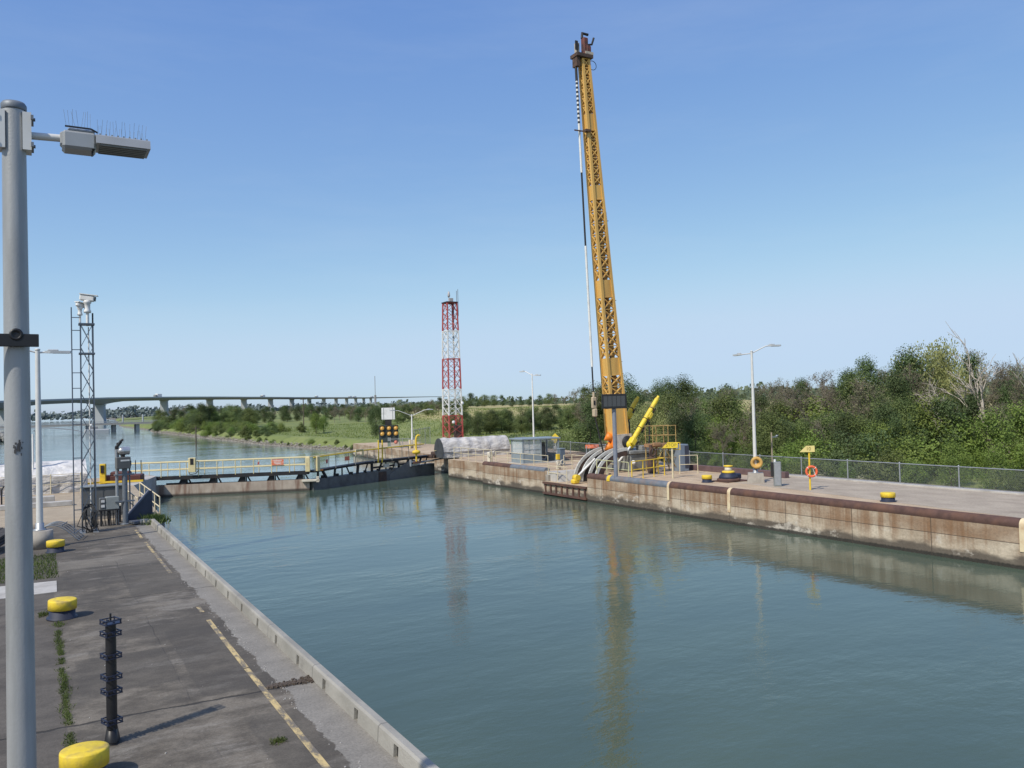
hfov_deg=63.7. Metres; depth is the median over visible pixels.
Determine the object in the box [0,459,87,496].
tarp shelter
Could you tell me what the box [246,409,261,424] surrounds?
leafy tree
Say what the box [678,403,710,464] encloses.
leafy tree
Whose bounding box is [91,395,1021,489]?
ground
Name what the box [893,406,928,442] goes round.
leafy tree
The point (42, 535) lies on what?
street lamp
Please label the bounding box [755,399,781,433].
bare tree
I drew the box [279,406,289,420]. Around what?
leafy tree
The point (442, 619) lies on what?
water
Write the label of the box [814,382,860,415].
tree
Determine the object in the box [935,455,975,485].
bush
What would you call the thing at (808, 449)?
life ring stand
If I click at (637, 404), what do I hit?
leafy tree
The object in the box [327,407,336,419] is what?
leafy tree
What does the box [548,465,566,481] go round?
handrail
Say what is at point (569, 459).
timber beam
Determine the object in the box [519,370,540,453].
street lamp
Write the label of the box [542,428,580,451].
bush
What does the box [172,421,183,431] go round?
bush
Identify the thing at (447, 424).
leafy tree
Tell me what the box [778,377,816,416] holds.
bare tree
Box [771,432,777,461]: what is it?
wind sensor pole
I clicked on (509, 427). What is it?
leafy tree
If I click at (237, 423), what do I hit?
bush
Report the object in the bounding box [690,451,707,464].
bush
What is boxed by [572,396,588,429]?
bare tree
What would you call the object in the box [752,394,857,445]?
bush
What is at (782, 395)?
bare tree
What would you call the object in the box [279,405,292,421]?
leafy tree
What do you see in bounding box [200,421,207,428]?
leafy tree
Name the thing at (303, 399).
utility pole
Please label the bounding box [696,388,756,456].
leafy tree
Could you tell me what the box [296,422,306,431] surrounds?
bush
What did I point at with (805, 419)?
bare tree
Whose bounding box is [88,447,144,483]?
gate machine
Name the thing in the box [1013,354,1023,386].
dead tree
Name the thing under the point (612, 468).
handrail
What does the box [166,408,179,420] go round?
leafy tree
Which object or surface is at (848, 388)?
leafy tree
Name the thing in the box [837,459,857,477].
leafy tree
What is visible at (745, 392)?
wood
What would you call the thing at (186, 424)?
bush
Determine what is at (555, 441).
diamond sign
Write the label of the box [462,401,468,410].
leafy tree
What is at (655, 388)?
leafy tree
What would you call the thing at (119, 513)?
junction pedestal
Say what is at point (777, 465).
front door
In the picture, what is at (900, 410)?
leafy tree
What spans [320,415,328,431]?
leafy tree
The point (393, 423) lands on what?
grass
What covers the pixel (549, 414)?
leafy tree
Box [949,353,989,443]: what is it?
poplar tree
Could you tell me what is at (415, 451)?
vent pipe
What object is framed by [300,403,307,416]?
leafy tree
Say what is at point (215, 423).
bush
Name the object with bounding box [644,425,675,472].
access platform
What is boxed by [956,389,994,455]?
leafy tree
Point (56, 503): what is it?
concrete plinth
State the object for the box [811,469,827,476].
bush
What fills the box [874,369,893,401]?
bare tree
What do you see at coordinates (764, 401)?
leafy tree
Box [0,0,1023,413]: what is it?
sky
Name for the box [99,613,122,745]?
guide post
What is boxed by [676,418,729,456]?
bush
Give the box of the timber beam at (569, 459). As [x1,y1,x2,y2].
[542,458,580,459]
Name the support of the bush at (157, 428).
on the ground at (304, 439)
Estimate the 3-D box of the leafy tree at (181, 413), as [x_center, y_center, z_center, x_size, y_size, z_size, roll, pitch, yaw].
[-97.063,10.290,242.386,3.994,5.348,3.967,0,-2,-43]
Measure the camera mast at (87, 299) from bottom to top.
9.314 m
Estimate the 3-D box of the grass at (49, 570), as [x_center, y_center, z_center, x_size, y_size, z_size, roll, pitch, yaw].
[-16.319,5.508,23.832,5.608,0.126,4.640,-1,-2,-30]
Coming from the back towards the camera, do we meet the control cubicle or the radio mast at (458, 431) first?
the radio mast at (458, 431)
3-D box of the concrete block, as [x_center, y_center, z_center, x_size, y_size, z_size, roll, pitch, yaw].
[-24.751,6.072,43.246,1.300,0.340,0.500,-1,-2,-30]
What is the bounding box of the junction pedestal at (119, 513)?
[115,503,120,521]
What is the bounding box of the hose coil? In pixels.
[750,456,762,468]
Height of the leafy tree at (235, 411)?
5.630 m
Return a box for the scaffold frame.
[515,437,528,453]
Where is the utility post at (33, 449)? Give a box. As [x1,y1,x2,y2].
[32,430,35,469]
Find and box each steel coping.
[482,461,549,471]
[587,473,1023,551]
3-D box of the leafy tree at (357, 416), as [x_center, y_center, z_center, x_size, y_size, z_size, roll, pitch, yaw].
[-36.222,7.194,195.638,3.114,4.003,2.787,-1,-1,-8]
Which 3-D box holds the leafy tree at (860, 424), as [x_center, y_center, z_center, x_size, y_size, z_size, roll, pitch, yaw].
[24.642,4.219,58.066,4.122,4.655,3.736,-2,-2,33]
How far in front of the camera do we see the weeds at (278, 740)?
11.40 m
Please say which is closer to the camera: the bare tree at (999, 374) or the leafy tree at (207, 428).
the bare tree at (999, 374)
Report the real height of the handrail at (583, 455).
0.971 m
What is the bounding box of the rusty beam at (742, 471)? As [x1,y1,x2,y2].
[673,463,788,477]
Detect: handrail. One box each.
[454,447,491,461]
[495,451,547,464]
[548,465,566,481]
[563,455,618,472]
[596,459,628,476]
[631,457,664,477]
[679,455,697,473]
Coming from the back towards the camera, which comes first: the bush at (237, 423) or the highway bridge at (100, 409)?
the highway bridge at (100, 409)
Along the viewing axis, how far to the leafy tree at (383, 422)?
154.90 m
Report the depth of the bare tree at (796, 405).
72.22 m
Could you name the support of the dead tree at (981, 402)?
on the ground at (304, 439)
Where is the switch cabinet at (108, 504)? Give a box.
[98,496,119,526]
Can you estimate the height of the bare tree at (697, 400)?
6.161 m
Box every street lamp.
[0,99,150,767]
[30,348,71,549]
[389,409,432,447]
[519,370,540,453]
[733,344,780,482]
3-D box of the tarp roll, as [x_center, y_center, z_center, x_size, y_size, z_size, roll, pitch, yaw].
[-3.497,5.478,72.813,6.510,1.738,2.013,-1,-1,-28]
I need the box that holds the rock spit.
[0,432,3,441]
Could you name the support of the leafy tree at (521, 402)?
on the ground at (304, 439)
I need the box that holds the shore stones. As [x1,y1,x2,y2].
[151,429,349,450]
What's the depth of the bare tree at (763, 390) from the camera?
103.46 m
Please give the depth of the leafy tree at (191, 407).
263.40 m
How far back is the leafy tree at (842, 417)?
58.03 m
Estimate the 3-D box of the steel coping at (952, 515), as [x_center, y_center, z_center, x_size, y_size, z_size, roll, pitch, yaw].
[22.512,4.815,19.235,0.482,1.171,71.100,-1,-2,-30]
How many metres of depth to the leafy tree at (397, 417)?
152.15 m
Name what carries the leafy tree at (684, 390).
on the ground at (304, 439)
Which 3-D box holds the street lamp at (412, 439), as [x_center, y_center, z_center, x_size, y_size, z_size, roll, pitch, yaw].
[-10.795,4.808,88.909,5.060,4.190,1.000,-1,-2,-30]
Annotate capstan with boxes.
[712,465,746,482]
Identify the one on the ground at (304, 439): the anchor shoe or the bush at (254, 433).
the bush at (254, 433)
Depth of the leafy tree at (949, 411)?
52.43 m
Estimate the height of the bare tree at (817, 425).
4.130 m
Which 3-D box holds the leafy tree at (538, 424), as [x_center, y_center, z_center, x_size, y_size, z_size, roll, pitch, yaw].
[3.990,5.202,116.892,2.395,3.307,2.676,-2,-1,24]
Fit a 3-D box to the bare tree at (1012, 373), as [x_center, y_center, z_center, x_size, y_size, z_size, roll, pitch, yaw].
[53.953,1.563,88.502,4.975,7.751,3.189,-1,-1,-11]
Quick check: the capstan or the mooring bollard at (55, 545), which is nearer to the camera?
the mooring bollard at (55, 545)
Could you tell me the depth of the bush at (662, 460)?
62.71 m
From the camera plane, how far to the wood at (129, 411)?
789.38 m
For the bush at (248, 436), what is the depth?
152.85 m
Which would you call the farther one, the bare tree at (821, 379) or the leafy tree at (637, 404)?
the bare tree at (821, 379)
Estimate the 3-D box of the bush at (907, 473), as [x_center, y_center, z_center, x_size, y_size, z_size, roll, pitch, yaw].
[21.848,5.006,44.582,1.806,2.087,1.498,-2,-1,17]
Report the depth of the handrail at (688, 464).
50.34 m
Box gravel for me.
[59,529,360,767]
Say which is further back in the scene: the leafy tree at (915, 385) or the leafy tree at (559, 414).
the leafy tree at (559, 414)
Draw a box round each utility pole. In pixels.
[192,426,199,446]
[300,397,305,423]
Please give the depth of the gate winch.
71.83 m
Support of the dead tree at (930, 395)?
on the ground at (304, 439)
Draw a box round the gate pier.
[128,474,156,499]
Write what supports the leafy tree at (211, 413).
on the ground at (304, 439)
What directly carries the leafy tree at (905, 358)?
on the ground at (304, 439)
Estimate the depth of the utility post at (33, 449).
48.30 m
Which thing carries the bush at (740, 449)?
on the ground at (304, 439)
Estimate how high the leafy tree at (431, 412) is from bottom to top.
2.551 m
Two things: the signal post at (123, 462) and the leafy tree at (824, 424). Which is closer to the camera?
the signal post at (123, 462)
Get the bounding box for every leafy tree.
[153,409,167,420]
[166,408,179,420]
[175,410,187,419]
[184,403,194,415]
[185,407,198,418]
[189,402,209,427]
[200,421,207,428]
[201,424,212,435]
[203,406,221,421]
[210,410,222,421]
[218,411,230,422]
[219,406,233,423]
[224,410,238,422]
[227,407,240,420]
[238,407,250,422]
[241,407,259,424]
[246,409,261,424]
[260,407,268,422]
[266,410,275,423]
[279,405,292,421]
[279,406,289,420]
[289,404,301,420]
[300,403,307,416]
[306,403,316,420]
[309,411,322,433]
[314,405,321,419]
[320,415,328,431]
[322,406,329,418]
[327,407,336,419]
[339,403,346,415]
[344,406,357,420]
[354,406,366,417]
[354,407,363,421]
[367,403,382,436]
[376,404,390,424]
[394,406,406,423]
[399,407,408,421]
[407,407,413,419]
[420,404,430,414]
[428,404,437,414]
[437,397,445,409]
[440,414,454,434]
[453,409,470,435]
[461,413,472,430]
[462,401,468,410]
[466,393,476,405]
[468,411,485,430]
[469,412,484,434]
[478,410,501,433]
[479,394,489,406]
[482,409,501,433]
[487,395,499,405]
[494,408,513,432]
[499,394,505,405]
[501,410,516,432]
[509,398,516,406]
[512,405,531,423]
[512,413,530,432]
[516,396,523,405]
[522,409,537,431]
[526,395,533,405]
[531,406,541,420]
[534,410,546,430]
[535,394,542,405]
[540,405,559,430]
[542,393,553,403]
[548,403,560,423]
[553,407,565,428]
[557,407,577,428]
[565,402,582,427]
[570,380,606,437]
[575,399,602,450]
[579,385,588,402]
[592,384,612,436]
[617,372,649,406]
[627,394,645,430]
[628,397,647,439]
[644,391,681,442]
[648,378,668,413]
[654,376,686,415]
[654,385,692,439]
[659,401,707,453]
[667,372,704,417]
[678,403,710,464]
[684,383,708,414]
[686,397,720,426]
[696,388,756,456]
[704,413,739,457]
[706,454,721,466]
[708,397,750,434]
[711,448,729,464]
[715,384,733,419]
[720,456,730,465]
[728,426,750,457]
[735,458,750,468]
[737,420,767,457]
[746,406,797,469]
[747,418,782,459]
[748,391,777,434]
[757,396,802,433]
[768,417,799,457]
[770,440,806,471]
[774,424,800,462]
[785,416,812,455]
[787,377,819,420]
[800,409,842,460]
[825,408,857,468]
[826,407,856,442]
[829,367,865,428]
[830,366,889,433]
[830,413,875,458]
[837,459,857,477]
[846,353,886,427]
[849,418,899,467]
[856,393,905,443]
[866,367,913,421]
[866,400,901,452]
[869,366,891,403]
[883,343,947,424]
[883,393,929,441]
[885,411,914,447]
[891,386,967,475]
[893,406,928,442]
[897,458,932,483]
[898,357,941,409]
[899,410,939,466]
[912,393,973,467]
[926,396,984,454]
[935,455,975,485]
[936,438,977,486]
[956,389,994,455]
[963,407,1023,477]
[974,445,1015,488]
[991,365,1023,432]
[997,397,1023,472]
[1006,409,1023,466]
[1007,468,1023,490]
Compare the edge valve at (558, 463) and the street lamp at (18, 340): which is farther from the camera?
the edge valve at (558, 463)
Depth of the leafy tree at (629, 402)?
80.60 m
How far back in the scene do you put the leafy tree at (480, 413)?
118.90 m
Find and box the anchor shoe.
[571,458,595,483]
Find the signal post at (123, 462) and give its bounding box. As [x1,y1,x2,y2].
[114,439,134,524]
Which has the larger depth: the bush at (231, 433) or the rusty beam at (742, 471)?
the bush at (231, 433)
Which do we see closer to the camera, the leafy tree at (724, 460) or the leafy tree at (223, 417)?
the leafy tree at (724, 460)
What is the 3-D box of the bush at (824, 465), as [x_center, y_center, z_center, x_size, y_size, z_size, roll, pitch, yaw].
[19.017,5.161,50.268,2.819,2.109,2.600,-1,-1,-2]
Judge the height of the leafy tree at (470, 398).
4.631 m
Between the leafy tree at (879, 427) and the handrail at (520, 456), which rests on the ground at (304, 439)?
the leafy tree at (879, 427)
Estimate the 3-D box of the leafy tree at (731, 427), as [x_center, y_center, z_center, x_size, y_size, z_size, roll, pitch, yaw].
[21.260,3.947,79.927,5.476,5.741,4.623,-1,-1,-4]
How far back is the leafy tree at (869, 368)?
76.46 m
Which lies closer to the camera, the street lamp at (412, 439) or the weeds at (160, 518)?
the weeds at (160, 518)
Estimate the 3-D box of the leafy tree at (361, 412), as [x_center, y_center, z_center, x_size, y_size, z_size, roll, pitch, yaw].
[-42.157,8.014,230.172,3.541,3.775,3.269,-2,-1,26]
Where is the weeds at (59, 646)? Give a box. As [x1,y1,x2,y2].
[49,621,78,746]
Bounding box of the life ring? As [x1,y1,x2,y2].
[805,465,817,477]
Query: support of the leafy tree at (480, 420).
on the ground at (304, 439)
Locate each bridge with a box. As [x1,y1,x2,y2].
[0,396,452,425]
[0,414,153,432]
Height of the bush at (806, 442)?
4.132 m
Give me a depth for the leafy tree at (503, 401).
263.69 m
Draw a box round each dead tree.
[915,372,941,425]
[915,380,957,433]
[935,321,1001,466]
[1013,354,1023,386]
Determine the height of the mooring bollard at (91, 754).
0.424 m
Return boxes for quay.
[0,478,403,767]
[353,441,1023,569]
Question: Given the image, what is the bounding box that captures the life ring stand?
[800,446,814,489]
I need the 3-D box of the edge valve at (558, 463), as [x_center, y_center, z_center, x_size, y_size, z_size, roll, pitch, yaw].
[3.193,5.450,55.770,0.710,0.670,0.354,-1,-2,-30]
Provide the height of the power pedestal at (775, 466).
1.360 m
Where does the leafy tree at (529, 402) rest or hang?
on the ground at (304, 439)
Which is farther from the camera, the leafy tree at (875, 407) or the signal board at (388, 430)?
the signal board at (388, 430)
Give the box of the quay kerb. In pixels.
[140,519,438,767]
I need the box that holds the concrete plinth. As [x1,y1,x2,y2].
[0,500,72,510]
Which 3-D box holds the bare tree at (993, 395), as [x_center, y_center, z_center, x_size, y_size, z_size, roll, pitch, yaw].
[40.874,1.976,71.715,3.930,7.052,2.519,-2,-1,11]
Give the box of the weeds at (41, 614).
[36,609,48,617]
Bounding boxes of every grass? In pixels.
[0,552,58,582]
[264,405,606,451]
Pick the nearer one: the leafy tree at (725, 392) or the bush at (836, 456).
the bush at (836, 456)
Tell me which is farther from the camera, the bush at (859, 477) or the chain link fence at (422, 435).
the chain link fence at (422, 435)
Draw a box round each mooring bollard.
[45,539,65,553]
[46,596,77,621]
[59,741,109,767]
[701,475,712,482]
[880,492,896,501]
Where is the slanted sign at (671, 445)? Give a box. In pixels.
[662,442,679,477]
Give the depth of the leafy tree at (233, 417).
211.01 m
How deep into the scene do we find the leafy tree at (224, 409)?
249.51 m
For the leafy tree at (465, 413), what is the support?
on the ground at (304, 439)
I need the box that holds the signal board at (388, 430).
[379,408,400,446]
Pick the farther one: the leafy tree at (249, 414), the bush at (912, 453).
the leafy tree at (249, 414)
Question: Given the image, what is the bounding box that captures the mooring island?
[84,426,109,433]
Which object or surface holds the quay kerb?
on the quay at (192, 695)
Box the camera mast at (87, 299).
[71,293,98,533]
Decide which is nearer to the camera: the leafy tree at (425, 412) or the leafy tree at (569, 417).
the leafy tree at (569, 417)
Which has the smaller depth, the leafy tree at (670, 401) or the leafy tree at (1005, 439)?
the leafy tree at (1005, 439)
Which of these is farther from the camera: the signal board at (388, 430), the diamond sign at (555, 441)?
the signal board at (388, 430)
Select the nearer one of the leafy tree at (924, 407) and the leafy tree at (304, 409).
the leafy tree at (924, 407)
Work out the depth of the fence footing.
40.10 m
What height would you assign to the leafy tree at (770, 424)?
5.352 m
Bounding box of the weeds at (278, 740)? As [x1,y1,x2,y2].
[269,734,287,744]
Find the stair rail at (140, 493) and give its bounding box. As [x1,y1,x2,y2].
[128,482,160,513]
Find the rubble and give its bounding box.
[266,675,313,688]
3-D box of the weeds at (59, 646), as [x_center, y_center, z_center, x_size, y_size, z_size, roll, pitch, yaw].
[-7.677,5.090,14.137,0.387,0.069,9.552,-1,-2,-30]
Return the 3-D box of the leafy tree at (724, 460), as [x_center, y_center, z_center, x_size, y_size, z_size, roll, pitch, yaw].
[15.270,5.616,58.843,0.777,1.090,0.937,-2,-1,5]
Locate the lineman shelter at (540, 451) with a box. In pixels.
[507,436,560,464]
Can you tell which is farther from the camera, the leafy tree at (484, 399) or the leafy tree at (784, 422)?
the leafy tree at (484, 399)
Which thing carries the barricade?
on the quay at (996, 545)
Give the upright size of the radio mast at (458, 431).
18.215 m
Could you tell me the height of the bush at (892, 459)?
2.652 m
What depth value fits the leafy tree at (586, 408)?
82.02 m
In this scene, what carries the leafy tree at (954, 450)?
on the ground at (304, 439)
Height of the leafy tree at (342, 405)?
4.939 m
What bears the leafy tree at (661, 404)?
on the ground at (304, 439)
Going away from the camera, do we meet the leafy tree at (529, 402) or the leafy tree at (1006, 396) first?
the leafy tree at (1006, 396)
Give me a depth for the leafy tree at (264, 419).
237.72 m
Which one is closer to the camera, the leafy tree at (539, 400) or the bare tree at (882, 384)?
the bare tree at (882, 384)
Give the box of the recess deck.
[542,474,587,500]
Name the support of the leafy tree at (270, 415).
on the ground at (304, 439)
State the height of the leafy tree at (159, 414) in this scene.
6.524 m
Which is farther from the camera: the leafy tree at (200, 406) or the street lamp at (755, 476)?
the leafy tree at (200, 406)
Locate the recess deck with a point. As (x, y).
(569, 489)
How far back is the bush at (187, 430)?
204.47 m
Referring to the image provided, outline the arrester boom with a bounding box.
[570,32,658,481]
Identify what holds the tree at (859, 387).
on the ground at (304, 439)
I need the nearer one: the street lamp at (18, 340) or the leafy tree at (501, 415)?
the street lamp at (18, 340)
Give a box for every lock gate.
[130,456,319,496]
[308,440,445,489]
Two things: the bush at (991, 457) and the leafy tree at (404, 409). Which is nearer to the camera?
the bush at (991, 457)
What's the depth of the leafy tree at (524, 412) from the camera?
122.23 m
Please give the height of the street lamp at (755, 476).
7.420 m
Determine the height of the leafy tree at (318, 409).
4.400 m
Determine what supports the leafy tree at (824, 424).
on the ground at (304, 439)
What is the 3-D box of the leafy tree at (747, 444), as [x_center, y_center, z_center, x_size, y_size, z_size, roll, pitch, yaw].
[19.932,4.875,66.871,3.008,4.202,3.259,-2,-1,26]
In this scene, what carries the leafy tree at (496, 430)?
on the ground at (304, 439)
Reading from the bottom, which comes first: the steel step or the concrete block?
the steel step
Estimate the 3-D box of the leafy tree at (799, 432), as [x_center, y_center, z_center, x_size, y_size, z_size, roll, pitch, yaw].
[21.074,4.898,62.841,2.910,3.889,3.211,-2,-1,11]
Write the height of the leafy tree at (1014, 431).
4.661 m
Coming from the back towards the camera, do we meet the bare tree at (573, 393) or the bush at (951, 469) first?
the bare tree at (573, 393)
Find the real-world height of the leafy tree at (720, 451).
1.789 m
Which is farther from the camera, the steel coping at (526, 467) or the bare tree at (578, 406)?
the bare tree at (578, 406)
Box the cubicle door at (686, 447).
[685,446,689,467]
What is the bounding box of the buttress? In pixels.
[547,470,574,481]
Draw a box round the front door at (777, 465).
[774,463,780,484]
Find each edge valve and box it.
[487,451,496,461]
[556,460,564,469]
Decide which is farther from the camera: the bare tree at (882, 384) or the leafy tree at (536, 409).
the leafy tree at (536, 409)
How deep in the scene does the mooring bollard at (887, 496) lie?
34.68 m
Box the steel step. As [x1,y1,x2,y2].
[129,519,139,523]
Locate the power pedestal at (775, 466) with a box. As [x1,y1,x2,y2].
[770,459,781,485]
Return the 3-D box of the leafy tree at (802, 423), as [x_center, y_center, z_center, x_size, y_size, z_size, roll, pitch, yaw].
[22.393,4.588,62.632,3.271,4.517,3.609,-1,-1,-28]
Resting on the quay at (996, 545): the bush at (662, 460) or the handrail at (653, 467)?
the handrail at (653, 467)
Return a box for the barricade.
[585,444,598,453]
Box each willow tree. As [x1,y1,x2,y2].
[628,402,671,454]
[885,334,995,433]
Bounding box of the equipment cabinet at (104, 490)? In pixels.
[80,483,122,520]
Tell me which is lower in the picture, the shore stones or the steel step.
the steel step
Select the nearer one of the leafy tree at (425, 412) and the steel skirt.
the steel skirt
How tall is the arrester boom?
28.921 m
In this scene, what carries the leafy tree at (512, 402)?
on the ground at (304, 439)
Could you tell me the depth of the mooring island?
257.84 m
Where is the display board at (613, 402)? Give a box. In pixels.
[601,394,626,478]
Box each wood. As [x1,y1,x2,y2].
[31,399,533,420]
[277,376,1000,414]
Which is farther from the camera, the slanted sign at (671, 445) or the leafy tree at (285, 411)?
the leafy tree at (285, 411)
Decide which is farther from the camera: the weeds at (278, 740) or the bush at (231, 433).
the bush at (231, 433)
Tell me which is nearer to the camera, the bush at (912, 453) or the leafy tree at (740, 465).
the bush at (912, 453)
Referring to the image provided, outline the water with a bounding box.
[0,417,1023,767]
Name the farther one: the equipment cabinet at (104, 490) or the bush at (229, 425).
the bush at (229, 425)
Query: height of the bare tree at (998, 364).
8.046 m
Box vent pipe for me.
[412,434,420,463]
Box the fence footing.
[789,474,1023,494]
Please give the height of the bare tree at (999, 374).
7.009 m
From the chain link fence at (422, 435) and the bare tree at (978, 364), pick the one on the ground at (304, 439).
the bare tree at (978, 364)
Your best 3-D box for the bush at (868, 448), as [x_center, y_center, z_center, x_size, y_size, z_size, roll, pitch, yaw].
[22.602,4.768,50.404,4.845,4.152,4.966,-1,-1,-27]
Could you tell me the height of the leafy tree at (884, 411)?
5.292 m
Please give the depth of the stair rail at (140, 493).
37.28 m
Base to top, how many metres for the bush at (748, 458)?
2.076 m
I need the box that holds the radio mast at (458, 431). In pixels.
[441,289,463,437]
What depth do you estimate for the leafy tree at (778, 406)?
74.78 m
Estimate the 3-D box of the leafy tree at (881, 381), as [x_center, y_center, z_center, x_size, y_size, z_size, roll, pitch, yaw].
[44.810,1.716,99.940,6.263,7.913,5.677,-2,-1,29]
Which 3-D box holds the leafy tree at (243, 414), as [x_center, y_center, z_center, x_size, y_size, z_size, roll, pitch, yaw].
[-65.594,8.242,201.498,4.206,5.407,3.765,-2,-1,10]
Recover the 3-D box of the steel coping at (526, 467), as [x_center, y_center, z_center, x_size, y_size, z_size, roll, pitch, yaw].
[0.142,5.874,58.789,0.469,0.304,8.800,-1,-2,-30]
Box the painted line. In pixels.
[135,530,330,767]
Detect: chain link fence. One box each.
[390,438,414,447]
[414,427,430,445]
[537,440,1023,492]
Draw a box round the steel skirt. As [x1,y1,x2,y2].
[128,490,152,521]
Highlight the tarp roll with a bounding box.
[434,435,509,457]
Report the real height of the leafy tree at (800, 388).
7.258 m
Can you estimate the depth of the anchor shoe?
51.95 m
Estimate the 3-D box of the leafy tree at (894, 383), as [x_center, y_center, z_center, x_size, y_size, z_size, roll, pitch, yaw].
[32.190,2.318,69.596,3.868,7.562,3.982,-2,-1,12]
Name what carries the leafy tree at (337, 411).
on the ground at (304, 439)
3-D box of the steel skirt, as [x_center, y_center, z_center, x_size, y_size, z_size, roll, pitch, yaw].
[-16.253,5.197,35.325,0.965,1.266,1.304,-2,-2,31]
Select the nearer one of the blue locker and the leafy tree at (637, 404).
the blue locker
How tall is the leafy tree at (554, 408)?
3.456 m
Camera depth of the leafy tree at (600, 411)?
96.11 m
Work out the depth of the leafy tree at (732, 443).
69.20 m
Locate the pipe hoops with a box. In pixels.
[44,521,84,539]
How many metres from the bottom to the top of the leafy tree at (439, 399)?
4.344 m
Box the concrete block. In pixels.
[32,495,54,502]
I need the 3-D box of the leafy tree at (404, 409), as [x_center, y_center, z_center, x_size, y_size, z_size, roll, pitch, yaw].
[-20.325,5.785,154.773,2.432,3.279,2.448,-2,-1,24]
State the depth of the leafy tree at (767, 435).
65.56 m
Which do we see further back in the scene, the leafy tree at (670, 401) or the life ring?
the leafy tree at (670, 401)
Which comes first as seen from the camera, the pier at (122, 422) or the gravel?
the gravel
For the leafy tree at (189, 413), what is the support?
on the ground at (304, 439)
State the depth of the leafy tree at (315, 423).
145.73 m
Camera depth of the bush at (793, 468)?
51.11 m
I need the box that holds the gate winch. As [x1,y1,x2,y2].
[428,450,435,457]
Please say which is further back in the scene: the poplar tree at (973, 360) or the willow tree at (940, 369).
the willow tree at (940, 369)
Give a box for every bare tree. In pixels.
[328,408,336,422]
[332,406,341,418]
[567,387,580,398]
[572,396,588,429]
[574,390,601,426]
[636,388,653,403]
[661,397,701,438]
[729,406,760,451]
[748,385,770,410]
[749,380,791,413]
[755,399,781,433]
[770,391,796,419]
[775,378,794,403]
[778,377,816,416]
[782,388,815,427]
[798,406,836,443]
[801,371,839,410]
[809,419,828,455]
[813,379,839,416]
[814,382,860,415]
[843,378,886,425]
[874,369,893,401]
[957,348,991,396]
[963,368,1003,406]
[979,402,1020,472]
[983,356,1023,399]
[983,368,1021,422]
[987,360,1022,416]
[1002,364,1023,409]
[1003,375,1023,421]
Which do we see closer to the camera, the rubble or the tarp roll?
the rubble
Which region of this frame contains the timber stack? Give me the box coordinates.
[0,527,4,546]
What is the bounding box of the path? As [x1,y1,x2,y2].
[0,581,56,598]
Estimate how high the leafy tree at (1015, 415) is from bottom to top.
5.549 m
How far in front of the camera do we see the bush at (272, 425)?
156.13 m
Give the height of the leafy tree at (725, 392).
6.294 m
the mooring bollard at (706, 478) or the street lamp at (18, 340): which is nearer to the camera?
the street lamp at (18, 340)
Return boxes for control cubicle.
[674,444,689,471]
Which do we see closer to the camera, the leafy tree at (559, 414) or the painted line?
the painted line
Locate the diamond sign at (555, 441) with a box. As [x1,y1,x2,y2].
[551,434,558,450]
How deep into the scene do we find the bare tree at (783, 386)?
102.70 m
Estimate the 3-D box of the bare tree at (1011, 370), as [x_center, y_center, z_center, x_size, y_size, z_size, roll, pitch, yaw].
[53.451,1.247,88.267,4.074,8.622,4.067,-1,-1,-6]
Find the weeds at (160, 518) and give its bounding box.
[138,512,171,524]
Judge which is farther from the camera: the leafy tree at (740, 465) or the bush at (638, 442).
the bush at (638, 442)
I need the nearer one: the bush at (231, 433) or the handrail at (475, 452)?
the handrail at (475, 452)
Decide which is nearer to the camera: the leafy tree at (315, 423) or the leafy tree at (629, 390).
the leafy tree at (629, 390)
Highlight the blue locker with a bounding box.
[556,448,565,465]
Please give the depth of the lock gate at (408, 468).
66.22 m
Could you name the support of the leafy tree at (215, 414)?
on the ground at (304, 439)
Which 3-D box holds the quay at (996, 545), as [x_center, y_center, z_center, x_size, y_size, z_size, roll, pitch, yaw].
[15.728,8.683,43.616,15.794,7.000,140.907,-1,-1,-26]
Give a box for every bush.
[151,424,163,430]
[161,422,169,428]
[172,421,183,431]
[181,416,196,428]
[185,424,192,432]
[188,423,204,431]
[210,422,224,430]
[211,425,225,433]
[225,423,238,432]
[226,431,235,436]
[232,419,242,428]
[237,423,256,433]
[239,425,251,436]
[244,433,251,439]
[251,429,259,436]
[257,425,273,433]
[266,422,276,432]
[275,423,291,431]
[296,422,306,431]
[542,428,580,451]
[561,421,603,451]
[633,438,642,447]
[654,447,673,461]
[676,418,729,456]
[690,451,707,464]
[698,442,721,465]
[726,455,749,467]
[733,445,766,469]
[735,450,759,468]
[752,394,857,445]
[761,428,844,474]
[781,460,808,474]
[797,451,841,477]
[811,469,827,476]
[813,429,881,478]
[835,429,928,483]
[845,433,944,481]
[850,444,911,481]
[855,474,872,479]
[905,413,1007,479]
[983,463,1021,491]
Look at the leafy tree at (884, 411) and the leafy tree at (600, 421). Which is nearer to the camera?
the leafy tree at (884, 411)

